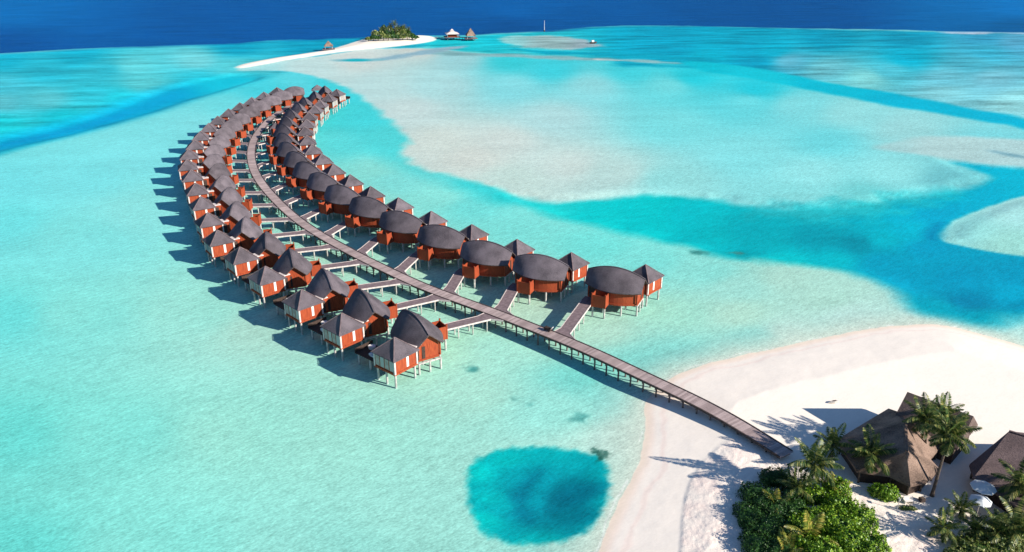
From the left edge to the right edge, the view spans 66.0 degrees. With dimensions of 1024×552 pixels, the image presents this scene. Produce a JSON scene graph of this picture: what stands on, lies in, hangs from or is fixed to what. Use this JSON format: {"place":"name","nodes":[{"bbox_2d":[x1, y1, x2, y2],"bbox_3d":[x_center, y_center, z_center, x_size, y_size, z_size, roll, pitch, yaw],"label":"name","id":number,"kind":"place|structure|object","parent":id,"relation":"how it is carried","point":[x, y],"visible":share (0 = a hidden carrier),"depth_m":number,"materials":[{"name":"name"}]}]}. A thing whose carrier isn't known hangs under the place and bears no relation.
{"place":"outdoors","nodes":[
{"label":"outdoors","id":0,"kind":"place"},
{"bbox_2d":[0,0,1023,551],"bbox_3d":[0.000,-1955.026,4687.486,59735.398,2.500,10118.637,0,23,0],"label":"seabed","id":1,"kind":"structure","parent":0,"point":[808,208],"depth_m":158.30,"materials":[{"name":"sand"}]},
{"bbox_2d":[192,127,240,150],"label":"overwater villa","id":2,"kind":"object","parent":1,"relation":"on","point":[206,138],"visible":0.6,"depth_m":237.47,"materials":[{"name":"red wood"}]},
{"bbox_2d":[188,187,252,224],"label":"overwater villa","id":3,"kind":"object","parent":1,"relation":"on","point":[225,199],"visible":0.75,"depth_m":177.89,"materials":[{"name":"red wood"}]},
{"bbox_2d":[201,120,246,142],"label":"overwater villa","id":4,"kind":"object","parent":1,"relation":"on","point":[236,126],"visible":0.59,"depth_m":247.55,"materials":[{"name":"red wood"}]},
{"bbox_2d":[194,201,261,244],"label":"overwater villa","id":5,"kind":"object","parent":1,"relation":"on","point":[227,221],"visible":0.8,"depth_m":167.71,"materials":[{"name":"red wood"}]},
{"bbox_2d":[210,113,253,134],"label":"overwater villa","id":6,"kind":"object","parent":1,"relation":"on","point":[244,119],"visible":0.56,"depth_m":256.99,"materials":[{"name":"red wood"}]},
{"bbox_2d":[201,216,271,267],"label":"overwater villa","id":7,"kind":"object","parent":1,"relation":"on","point":[246,232],"visible":0.81,"depth_m":157.77,"materials":[{"name":"red wood"}]},
{"bbox_2d":[232,160,247,167],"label":"footbridge","id":8,"kind":"object","parent":1,"relation":"on","point":[240,161],"visible":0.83,"depth_m":221.54,"materials":[{"name":"wood"}]},
{"bbox_2d":[232,169,250,178],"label":"footbridge","id":9,"kind":"object","parent":1,"relation":"on","point":[242,170],"visible":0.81,"depth_m":213.02,"materials":[{"name":"wood"}]},
{"bbox_2d":[236,151,246,158],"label":"footbridge","id":10,"kind":"object","parent":1,"relation":"on","point":[241,152],"visible":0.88,"depth_m":230.77,"materials":[{"name":"wood"}]},
{"bbox_2d":[241,142,248,150],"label":"footbridge","id":11,"kind":"object","parent":1,"relation":"on","point":[244,143],"visible":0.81,"depth_m":240.63,"materials":[{"name":"wood"}]},
{"bbox_2d":[239,179,255,188],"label":"footbridge","id":12,"kind":"object","parent":1,"relation":"on","point":[248,180],"visible":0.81,"depth_m":204.29,"materials":[{"name":"wood"}]},
{"bbox_2d":[232,100,271,120],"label":"overwater villa","id":13,"kind":"object","parent":1,"relation":"on","point":[264,107],"visible":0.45,"depth_m":276.82,"materials":[{"name":"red wood"}]},
{"bbox_2d":[245,191,265,201],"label":"footbridge","id":14,"kind":"object","parent":1,"relation":"on","point":[258,193],"visible":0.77,"depth_m":194.26,"materials":[{"name":"wood"}]},
{"bbox_2d":[220,231,294,286],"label":"overwater villa","id":15,"kind":"object","parent":1,"relation":"on","point":[267,249],"visible":0.82,"depth_m":149.46,"materials":[{"name":"red wood"}]},
{"bbox_2d":[256,150,267,161],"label":"footbridge","id":16,"kind":"object","parent":1,"relation":"on","point":[261,153],"visible":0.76,"depth_m":229.71,"materials":[{"name":"wood"}]},
{"bbox_2d":[256,141,267,149],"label":"footbridge","id":17,"kind":"object","parent":1,"relation":"on","point":[261,143],"visible":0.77,"depth_m":241.01,"materials":[{"name":"wood"}]},
{"bbox_2d":[244,95,281,113],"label":"overwater villa","id":18,"kind":"object","parent":1,"relation":"on","point":[275,102],"visible":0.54,"depth_m":285.58,"materials":[{"name":"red wood"}]},
{"bbox_2d":[257,160,270,172],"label":"footbridge","id":19,"kind":"object","parent":1,"relation":"on","point":[265,163],"visible":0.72,"depth_m":219.59,"materials":[{"name":"wood"}]},
{"bbox_2d":[259,132,270,140],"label":"footbridge","id":20,"kind":"object","parent":1,"relation":"on","point":[264,134],"visible":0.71,"depth_m":251.75,"materials":[{"name":"wood"}]},
{"bbox_2d":[253,203,277,214],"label":"footbridge","id":21,"kind":"object","parent":1,"relation":"on","point":[268,205],"visible":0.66,"depth_m":185.30,"materials":[{"name":"wood"}]},
{"bbox_2d":[262,171,277,184],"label":"footbridge","id":22,"kind":"object","parent":1,"relation":"on","point":[275,173],"visible":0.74,"depth_m":209.26,"materials":[{"name":"wood"}]},
{"bbox_2d":[269,123,277,134],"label":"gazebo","id":23,"kind":"object","parent":1,"relation":"on","point":[273,125],"visible":0.3,"depth_m":251.95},
{"bbox_2d":[255,91,292,110],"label":"overwater villa","id":24,"kind":"object","parent":1,"relation":"on","point":[286,97],"visible":0.45,"depth_m":294.73,"materials":[{"name":"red wood"}]},
{"bbox_2d":[261,217,294,229],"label":"footbridge","id":25,"kind":"object","parent":1,"relation":"on","point":[283,219],"visible":0.79,"depth_m":176.05,"materials":[{"name":"wood"}]},
{"bbox_2d":[272,183,287,195],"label":"footbridge","id":26,"kind":"object","parent":1,"relation":"on","point":[278,187],"visible":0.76,"depth_m":198.99,"materials":[{"name":"wood"}]},
{"bbox_2d":[241,248,320,308],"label":"overwater villa","id":27,"kind":"object","parent":1,"relation":"on","point":[289,270],"visible":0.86,"depth_m":141.44,"materials":[{"name":"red wood"}]},
{"bbox_2d":[268,86,304,101],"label":"overwater villa","id":28,"kind":"object","parent":1,"relation":"on","point":[298,93],"visible":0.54,"depth_m":303.44,"materials":[{"name":"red wood"}]},
{"bbox_2d":[272,230,313,243],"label":"footbridge","id":29,"kind":"object","parent":1,"relation":"on","point":[294,233],"visible":0.64,"depth_m":167.54,"materials":[{"name":"wood"}]},
{"bbox_2d":[284,195,301,208],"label":"footbridge","id":30,"kind":"object","parent":1,"relation":"on","point":[290,201],"visible":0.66,"depth_m":189.53,"materials":[{"name":"wood"}]},
{"bbox_2d":[301,209,319,222],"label":"footbridge","id":31,"kind":"object","parent":1,"relation":"on","point":[309,215],"visible":0.72,"depth_m":179.30,"materials":[{"name":"wood"}]},
{"bbox_2d":[273,268,357,334],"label":"overwater villa","id":32,"kind":"object","parent":1,"relation":"on","point":[326,291],"visible":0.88,"depth_m":132.36,"materials":[{"name":"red wood"}]},
{"bbox_2d":[311,85,321,91],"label":"gazebo","id":33,"kind":"object","parent":1,"relation":"on","point":[316,88],"visible":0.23,"depth_m":310.76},
{"bbox_2d":[295,244,338,259],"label":"footbridge","id":34,"kind":"object","parent":1,"relation":"on","point":[326,247],"visible":0.71,"depth_m":159.76,"materials":[{"name":"wood"}]},
{"bbox_2d":[307,91,340,113],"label":"overwater villa","id":35,"kind":"object","parent":1,"relation":"on","point":[314,97],"visible":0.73,"depth_m":290.48,"materials":[{"name":"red wood"}]},
{"bbox_2d":[323,41,334,50],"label":"pavilion","id":36,"kind":"structure","parent":1,"relation":"on","point":[328,44],"depth_m":448.88,"materials":[{"name":"concrete"}]},
{"bbox_2d":[318,86,349,108],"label":"overwater villa","id":37,"kind":"object","parent":1,"relation":"on","point":[325,91],"visible":0.62,"depth_m":301.07,"materials":[{"name":"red wood"}]},
{"bbox_2d":[324,222,346,238],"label":"footbridge","id":38,"kind":"object","parent":1,"relation":"on","point":[339,227],"visible":0.71,"depth_m":170.55,"materials":[{"name":"wood"}]},
{"bbox_2d":[321,259,368,276],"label":"footbridge","id":39,"kind":"object","parent":1,"relation":"on","point":[354,263],"visible":0.69,"depth_m":151.97,"materials":[{"name":"wood"}]},
{"bbox_2d":[308,288,397,361],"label":"overwater villa","id":40,"kind":"object","parent":1,"relation":"on","point":[362,316],"visible":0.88,"depth_m":124.56,"materials":[{"name":"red wood"}]},
{"bbox_2d":[357,238,378,256],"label":"footbridge","id":41,"kind":"object","parent":1,"relation":"on","point":[367,247],"visible":0.66,"depth_m":160.79,"materials":[{"name":"wood"}]},
{"bbox_2d":[371,30,378,35],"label":"tree","id":42,"kind":"object","parent":1,"relation":"on","point":[375,32],"visible":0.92,"depth_m":486.74,"materials":[{"name":"green plant"}]},
{"bbox_2d":[358,278,410,296],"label":"footbridge","id":43,"kind":"object","parent":1,"relation":"on","point":[395,282],"visible":0.68,"depth_m":143.24,"materials":[{"name":"wood"}]},
{"bbox_2d":[354,309,447,388],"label":"overwater villa","id":44,"kind":"object","parent":1,"relation":"on","point":[415,339],"visible":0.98,"depth_m":117.37,"materials":[{"name":"wood"}]},
{"bbox_2d":[399,29,406,38],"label":"tree","id":45,"kind":"object","parent":1,"relation":"on","point":[402,31],"visible":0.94,"depth_m":490.61,"materials":[{"name":"green plant"}]},
{"bbox_2d":[394,254,417,274],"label":"footbridge","id":46,"kind":"object","parent":1,"relation":"on","point":[405,265],"visible":0.67,"depth_m":152.43,"materials":[{"name":"wood"}]},
{"bbox_2d":[397,294,449,314],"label":"footbridge","id":47,"kind":"object","parent":1,"relation":"on","point":[431,298],"visible":0.74,"depth_m":136.56,"materials":[{"name":"wood"}]},
{"bbox_2d":[444,29,460,39],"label":"pavilion","id":48,"kind":"structure","parent":1,"relation":"on","point":[451,33],"depth_m":498.91,"materials":[{"name":"concrete"}]},
{"bbox_2d":[443,272,463,295],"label":"footbridge","id":49,"kind":"object","parent":1,"relation":"on","point":[454,282],"visible":0.66,"depth_m":144.06,"materials":[{"name":"wood"}]},
{"bbox_2d":[464,28,477,40],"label":"pavilion","id":50,"kind":"structure","parent":1,"relation":"on","point":[470,32],"depth_m":495.55,"materials":[{"name":"concrete"}]},
{"bbox_2d":[443,313,502,341],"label":"footbridge","id":51,"kind":"object","parent":1,"relation":"on","point":[482,318],"visible":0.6,"depth_m":129.79,"materials":[{"name":"wood"}]},
{"bbox_2d":[494,287,517,314],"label":"footbridge","id":52,"kind":"object","parent":1,"relation":"on","point":[507,299],"visible":0.69,"depth_m":137.12,"materials":[{"name":"wood"}]},
{"bbox_2d":[555,300,590,338],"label":"footbridge","id":53,"kind":"object","parent":1,"relation":"on","point":[573,319],"visible":0.76,"depth_m":130.49,"materials":[{"name":"wood"}]},
{"bbox_2d":[732,465,810,551],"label":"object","id":54,"kind":"object","parent":1,"relation":"on","point":[760,521],"visible":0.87,"depth_m":86.00,"materials":[{"name":"green plant"}]},
{"bbox_2d":[762,488,790,512],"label":"palm tree","id":55,"kind":"object","parent":1,"relation":"on","point":[775,493],"visible":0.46,"depth_m":87.45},
{"bbox_2d":[777,528,802,551],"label":"palm tree","id":56,"kind":"object","parent":1,"relation":"on","point":[793,537],"visible":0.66,"depth_m":80.56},
{"bbox_2d":[775,460,817,502],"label":"palm tree","id":57,"kind":"object","parent":1,"relation":"on","point":[795,481],"visible":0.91,"depth_m":89.06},
{"bbox_2d":[784,510,839,546],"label":"palm tree","id":58,"kind":"object","parent":1,"relation":"on","point":[812,529],"visible":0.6,"depth_m":82.21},
{"bbox_2d":[786,436,844,486],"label":"palm tree","id":59,"kind":"object","parent":1,"relation":"on","point":[819,459],"visible":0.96,"depth_m":88.76,"materials":[{"name":"green plant"}]},
{"bbox_2d":[813,422,854,467],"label":"palm tree","id":60,"kind":"object","parent":1,"relation":"on","point":[834,437],"visible":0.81,"depth_m":93.78,"materials":[{"name":"green plant"}]},
{"bbox_2d":[828,400,840,403],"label":"kayak","id":61,"kind":"object","parent":1,"relation":"on","point":[834,401],"visible":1,"depth_m":108.19,"materials":[{"name":"plastic"}]},
{"bbox_2d":[820,471,852,495],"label":"palm tree","id":62,"kind":"object","parent":1,"relation":"on","point":[835,482],"visible":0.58,"depth_m":90.20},
{"bbox_2d":[783,475,892,551],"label":"shrub","id":63,"kind":"object","parent":1,"relation":"on","point":[847,520],"visible":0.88,"depth_m":83.77,"materials":[{"name":"green plant"}]},
{"bbox_2d":[846,423,896,475],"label":"palm tree","id":64,"kind":"object","parent":1,"relation":"on","point":[871,446],"visible":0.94,"depth_m":90.92,"materials":[{"name":"green plant"}]},
{"bbox_2d":[867,483,901,502],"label":"shrub","id":65,"kind":"object","parent":1,"relation":"on","point":[882,492],"visible":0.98,"depth_m":89.47,"materials":[{"name":"green plant"}]},
{"bbox_2d":[839,408,940,495],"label":"pavilion","id":66,"kind":"structure","parent":1,"relation":"on","point":[911,465],"depth_m":92.11,"materials":[{"name":"brown wood"}]},
{"bbox_2d":[898,504,917,510],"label":"shrub","id":67,"kind":"object","parent":1,"relation":"on","point":[908,508],"visible":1,"depth_m":88.05,"materials":[{"name":"green plant"}]},
{"bbox_2d":[902,392,951,443],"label":"palm tree","id":68,"kind":"object","parent":1,"relation":"on","point":[926,416],"visible":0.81,"depth_m":93.56,"materials":[{"name":"green plant"}]},
{"bbox_2d":[895,392,977,463],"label":"pavilion","id":69,"kind":"structure","parent":1,"relation":"on","point":[904,410],"depth_m":97.42,"materials":[{"name":"brown wood"}]},
{"bbox_2d":[922,391,965,426],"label":"palm tree","id":70,"kind":"object","parent":1,"relation":"on","point":[943,400],"visible":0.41,"depth_m":95.18,"materials":[{"name":"green plant"}]},
{"bbox_2d":[924,504,967,545],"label":"palm tree","id":71,"kind":"object","parent":1,"relation":"on","point":[937,529],"visible":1,"depth_m":83.02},
{"bbox_2d":[920,404,982,496],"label":"palm tree","id":72,"kind":"object","parent":1,"relation":"on","point":[949,433],"visible":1,"depth_m":87.70,"materials":[{"name":"green plant"}]},
{"bbox_2d":[944,490,979,519],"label":"palm tree","id":73,"kind":"object","parent":1,"relation":"on","point":[960,508],"visible":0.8,"depth_m":86.43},
{"bbox_2d":[958,506,994,542],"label":"palm tree","id":74,"kind":"object","parent":1,"relation":"on","point":[973,524],"visible":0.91,"depth_m":82.89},
{"bbox_2d":[969,494,991,514],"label":"parasol","id":75,"kind":"object","parent":1,"relation":"on","point":[983,501],"visible":0.82,"depth_m":86.59,"materials":[{"name":"white fabric"}]},
{"bbox_2d":[942,510,1023,551],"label":"shrub","id":76,"kind":"object","parent":1,"relation":"on","point":[966,543],"visible":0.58,"depth_m":81.27,"materials":[{"name":"green plant"}]},
{"bbox_2d":[970,480,996,494],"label":"parasol","id":77,"kind":"object","parent":1,"relation":"on","point":[981,487],"visible":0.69,"depth_m":88.13,"materials":[{"name":"white fabric"}]},
{"bbox_2d":[969,430,1023,512],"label":"pavilion","id":78,"kind":"structure","parent":1,"relation":"on","point":[1007,447],"depth_m":91.49,"materials":[{"name":"dark thatch"},{"name":"dark wood"}]},
{"bbox_2d":[970,506,1023,551],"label":"palm tree","id":79,"kind":"object","parent":1,"relation":"on","point":[1004,529],"visible":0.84,"depth_m":81.97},
{"bbox_2d":[988,495,1023,549],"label":"palm tree","id":80,"kind":"object","parent":1,"relation":"on","point":[1019,508],"visible":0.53,"depth_m":81.91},
{"bbox_2d":[991,457,1023,501],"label":"palm tree","id":81,"kind":"object","parent":1,"relation":"on","point":[1016,483],"visible":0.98,"depth_m":86.52,"materials":[{"name":"green plant"}]},
{"bbox_2d":[544,326,552,331],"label":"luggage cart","id":82,"kind":"object","parent":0,"point":[548,328],"visible":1,"depth_m":126.11,"materials":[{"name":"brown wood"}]},
{"bbox_2d":[903,495,914,503],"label":"bench","id":83,"kind":"object","parent":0,"point":[908,498],"visible":1,"depth_m":89.12,"materials":[{"name":"white paint"}]},
{"bbox_2d":[918,496,925,502],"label":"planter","id":84,"kind":"object","parent":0,"point":[921,499],"visible":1,"depth_m":89.23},
{"label":"water","id":85,"kind":"structure","parent":0,"visible":0},
{"bbox_2d":[178,154,232,187],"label":"overwater villa","id":86,"kind":"object","parent":85,"relation":"in","point":[204,167],"visible":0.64,"depth_m":206.77,"materials":[{"name":"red wood"}]},
{"bbox_2d":[180,144,232,168],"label":"overwater villa","id":87,"kind":"object","parent":85,"relation":"in","point":[194,157],"visible":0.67,"depth_m":216.90,"materials":[{"name":"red wood"}]},
{"bbox_2d":[181,163,238,188],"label":"overwater villa","id":88,"kind":"object","parent":85,"relation":"in","point":[209,178],"visible":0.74,"depth_m":197.86,"materials":[{"name":"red wood"}]},
{"bbox_2d":[186,135,236,159],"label":"overwater villa","id":89,"kind":"object","parent":85,"relation":"in","point":[194,145],"visible":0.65,"depth_m":227.45,"materials":[{"name":"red wood"}]},
{"bbox_2d":[184,175,244,210],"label":"overwater villa","id":90,"kind":"object","parent":85,"relation":"in","point":[217,187],"visible":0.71,"depth_m":187.48,"materials":[{"name":"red wood"}]},
{"bbox_2d":[220,106,261,127],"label":"overwater villa","id":91,"kind":"object","parent":85,"relation":"in","point":[253,113],"visible":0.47,"depth_m":267.38,"materials":[{"name":"red wood"}]},
{"bbox_2d":[266,124,313,144],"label":"overwater villa","id":92,"kind":"object","parent":85,"relation":"in","point":[304,131],"visible":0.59,"depth_m":240.25,"materials":[{"name":"red wood"}]},
{"bbox_2d":[266,132,316,157],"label":"overwater villa","id":93,"kind":"object","parent":85,"relation":"in","point":[304,142],"visible":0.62,"depth_m":229.50,"materials":[{"name":"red wood"}]},
{"bbox_2d":[270,116,315,138],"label":"overwater villa","id":94,"kind":"object","parent":85,"relation":"in","point":[291,124],"visible":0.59,"depth_m":249.92,"materials":[{"name":"red wood"}]},
{"bbox_2d":[269,141,322,170],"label":"overwater villa","id":95,"kind":"object","parent":85,"relation":"in","point":[311,151],"visible":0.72,"depth_m":219.54,"materials":[{"name":"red wood"}]},
{"bbox_2d":[275,109,317,133],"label":"overwater villa","id":96,"kind":"object","parent":85,"relation":"in","point":[295,117],"visible":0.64,"depth_m":260.43,"materials":[{"name":"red wood"}]},
{"bbox_2d":[283,102,323,126],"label":"overwater villa","id":97,"kind":"object","parent":85,"relation":"in","point":[299,109],"visible":0.55,"depth_m":270.71,"materials":[{"name":"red wood"}]},
{"bbox_2d":[276,151,333,182],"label":"overwater villa","id":98,"kind":"object","parent":85,"relation":"in","point":[321,161],"visible":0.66,"depth_m":209.61,"materials":[{"name":"red wood"}]},
{"bbox_2d":[290,97,329,120],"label":"overwater villa","id":99,"kind":"object","parent":85,"relation":"in","point":[307,104],"visible":0.53,"depth_m":279.92,"materials":[{"name":"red wood"}]},
{"bbox_2d":[285,161,345,194],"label":"overwater villa","id":100,"kind":"object","parent":85,"relation":"in","point":[302,171],"visible":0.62,"depth_m":199.83,"materials":[{"name":"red wood"}]},
{"bbox_2d":[300,172,363,207],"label":"overwater villa","id":101,"kind":"object","parent":85,"relation":"in","point":[317,183],"visible":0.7,"depth_m":190.32,"materials":[{"name":"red wood"}]},
{"bbox_2d":[318,184,385,222],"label":"overwater villa","id":102,"kind":"object","parent":85,"relation":"in","point":[338,198],"visible":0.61,"depth_m":180.54,"materials":[{"name":"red wood"}]},
{"bbox_2d":[344,196,413,236],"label":"overwater villa","id":103,"kind":"object","parent":85,"relation":"in","point":[366,211],"visible":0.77,"depth_m":172.18,"materials":[{"name":"red wood"}]},
{"bbox_2d":[374,210,447,253],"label":"overwater villa","id":104,"kind":"object","parent":85,"relation":"in","point":[399,227],"visible":0.81,"depth_m":163.11,"materials":[{"name":"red wood"}]},
{"bbox_2d":[413,224,488,269],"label":"overwater villa","id":105,"kind":"object","parent":85,"relation":"in","point":[438,241],"visible":0.86,"depth_m":155.15,"materials":[{"name":"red wood"}]},
{"bbox_2d":[455,239,534,288],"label":"overwater villa","id":106,"kind":"object","parent":85,"relation":"in","point":[482,258],"visible":0.81,"depth_m":147.20,"materials":[{"name":"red wood"}]},
{"bbox_2d":[247,97,792,457],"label":"jetty","id":107,"kind":"object","parent":85,"relation":"in","point":[762,439],"visible":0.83,"depth_m":127.96,"materials":[{"name":"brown wood"}]},
{"bbox_2d":[509,252,589,304],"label":"overwater villa","id":108,"kind":"object","parent":85,"relation":"in","point":[539,273],"visible":0.93,"depth_m":141.01,"materials":[{"name":"red wood"}]},
{"bbox_2d":[582,264,664,318],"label":"overwater villa","id":109,"kind":"object","parent":85,"relation":"in","point":[614,286],"visible":0.96,"depth_m":135.71,"materials":[{"name":"wood"}]}
]}

